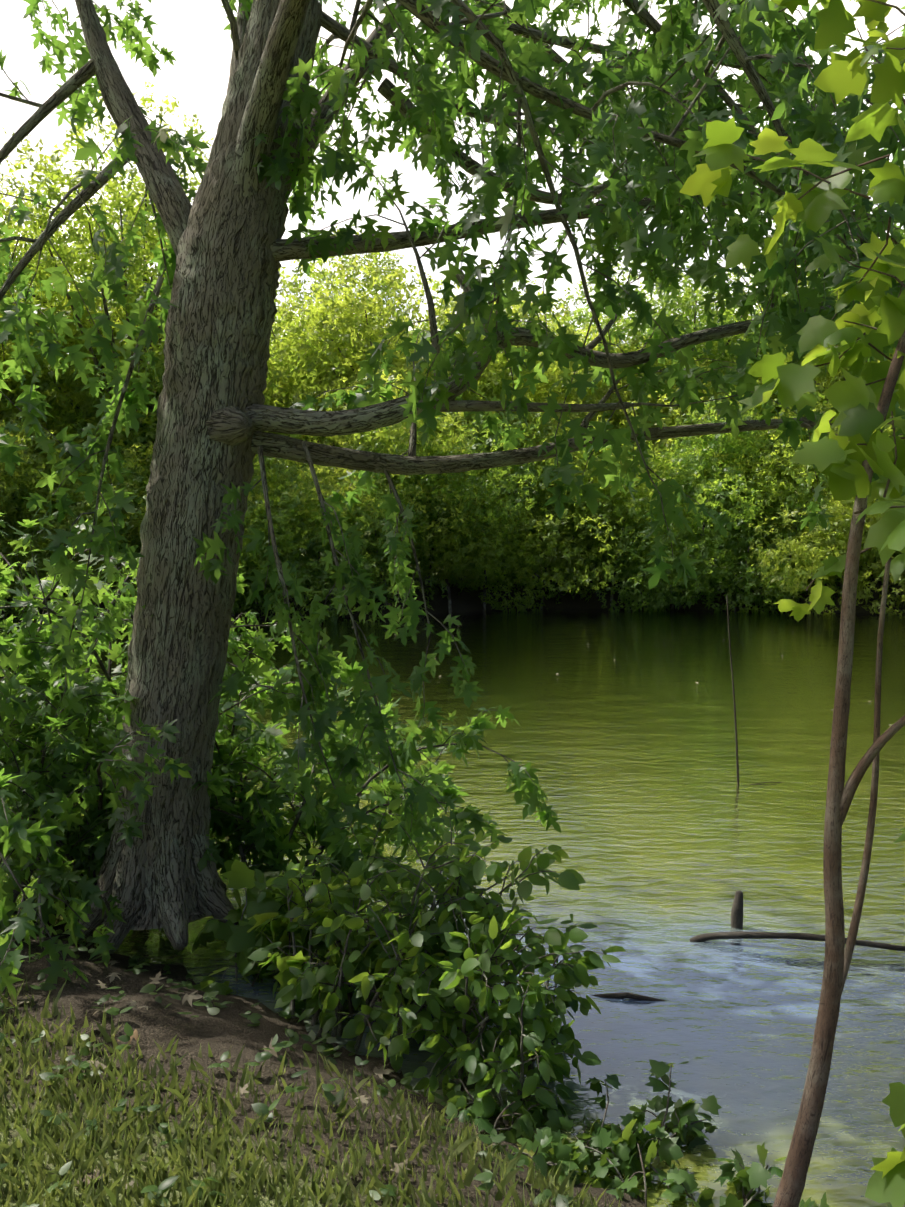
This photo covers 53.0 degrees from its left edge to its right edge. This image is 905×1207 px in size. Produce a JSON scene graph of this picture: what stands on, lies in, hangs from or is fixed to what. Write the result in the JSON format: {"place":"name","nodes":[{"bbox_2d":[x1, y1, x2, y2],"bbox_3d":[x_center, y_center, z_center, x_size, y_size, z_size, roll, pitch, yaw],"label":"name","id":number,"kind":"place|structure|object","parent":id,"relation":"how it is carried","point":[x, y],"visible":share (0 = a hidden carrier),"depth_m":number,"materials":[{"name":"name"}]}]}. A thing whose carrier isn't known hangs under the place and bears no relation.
{"place":"outdoors","nodes":[
{"label":"outdoors","id":0,"kind":"place"},
{"bbox_2d":[0,609,904,1206],"bbox_3d":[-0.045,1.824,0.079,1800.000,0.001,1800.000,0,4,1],"label":"pond water","id":1,"kind":"structure","parent":0,"point":[672,837],"depth_m":5.56,"materials":[{"name":"green liquid"}]},
{"bbox_2d":[592,596,904,1000],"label":"dead branches","id":2,"kind":"object","parent":1,"relation":"in","point":[737,915],"visible":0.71,"depth_m":4.17,"materials":[{"name":"brown wood"}]},
{"bbox_2d":[0,551,904,1206],"bbox_3d":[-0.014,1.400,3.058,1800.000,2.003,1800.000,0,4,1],"label":"ground","id":3,"kind":"structure","parent":0,"point":[222,1031],"depth_m":2.82,"materials":[{"name":"green plant"}]},
{"bbox_2d":[17,933,495,1188],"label":"fallen leaves","id":4,"kind":"object","parent":3,"relation":"on","point":[381,1071],"visible":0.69,"depth_m":2.79,"materials":[{"name":"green plant"}]},
{"bbox_2d":[0,902,572,1206],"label":"ground weeds","id":5,"kind":"object","parent":3,"relation":"on","point":[337,1099],"visible":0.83,"depth_m":2.64,"materials":[{"name":"green plant"}]},
{"bbox_2d":[192,854,386,1001],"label":"young plant leaves","id":6,"kind":"object","parent":3,"relation":"on","point":[243,938],"visible":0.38,"depth_m":3.80,"materials":[{"name":"green plant"}]},
{"bbox_2d":[0,973,621,1206],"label":"grass","id":7,"kind":"structure","parent":3,"relation":"on","point":[466,1139],"depth_m":2.29,"materials":[{"name":"green plant"}]},
{"bbox_2d":[0,512,812,1206],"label":"understory","id":8,"kind":"object","parent":3,"relation":"on","point":[26,840],"depth_m":4.22,"materials":[{"name":"green plant"}]},
{"bbox_2d":[241,798,625,1118],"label":"bank shrub leaves","id":9,"kind":"object","parent":3,"relation":"on","point":[447,977],"visible":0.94,"depth_m":3.22,"materials":[{"name":"green plant"}]},
{"bbox_2d":[0,0,904,953],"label":"maple trunk and limbs","id":10,"kind":"object","parent":3,"relation":"on","point":[218,420],"visible":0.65,"depth_m":3.89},
{"bbox_2d":[0,0,904,885],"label":"maple leaves","id":11,"kind":"object","parent":10,"relation":"attached to","point":[664,254],"visible":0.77,"depth_m":3.76,"materials":[{"name":"green plant"}]},
{"bbox_2d":[0,81,904,620],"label":"bank foliage","id":12,"kind":"object","parent":3,"relation":"on","point":[550,537],"visible":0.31,"depth_m":25.67,"materials":[{"name":"green plant"}]},
{"bbox_2d":[0,227,904,622],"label":"bank foliage","id":13,"kind":"object","parent":3,"relation":"on","point":[718,555],"visible":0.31,"depth_m":25.39,"materials":[{"name":"green plant"}]},
{"bbox_2d":[4,185,901,618],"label":"tree trunks","id":14,"kind":"object","parent":3,"relation":"on","point":[94,357],"depth_m":25.86,"materials":[{"name":"brown plant"}]},
{"bbox_2d":[444,1059,892,1206],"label":"water edge plants","id":15,"kind":"object","parent":3,"relation":"on","point":[623,1144],"visible":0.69,"depth_m":2.66,"materials":[{"name":"green plant"}]},
{"bbox_2d":[679,0,904,1206],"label":"sapling","id":16,"kind":"object","parent":3,"relation":"on","point":[859,418],"depth_m":2.31,"materials":[{"name":"green plant"}]},
{"bbox_2d":[0,0,904,466],"bbox_3d":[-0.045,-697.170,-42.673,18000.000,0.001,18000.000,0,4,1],"label":"sky","id":17,"kind":"structure","parent":0,"point":[192,36],"depth_m":1440.10,"materials":[{"name":"white"}]},
{"bbox_2d":[456,269,495,337],"bbox_3d":[0.111,-1.329,4.063,0.213,0.342,0.069,0,4,1],"label":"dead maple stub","id":18,"kind":"object","parent":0,"point":[467,288],"visible":0.17,"depth_m":4.05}
]}

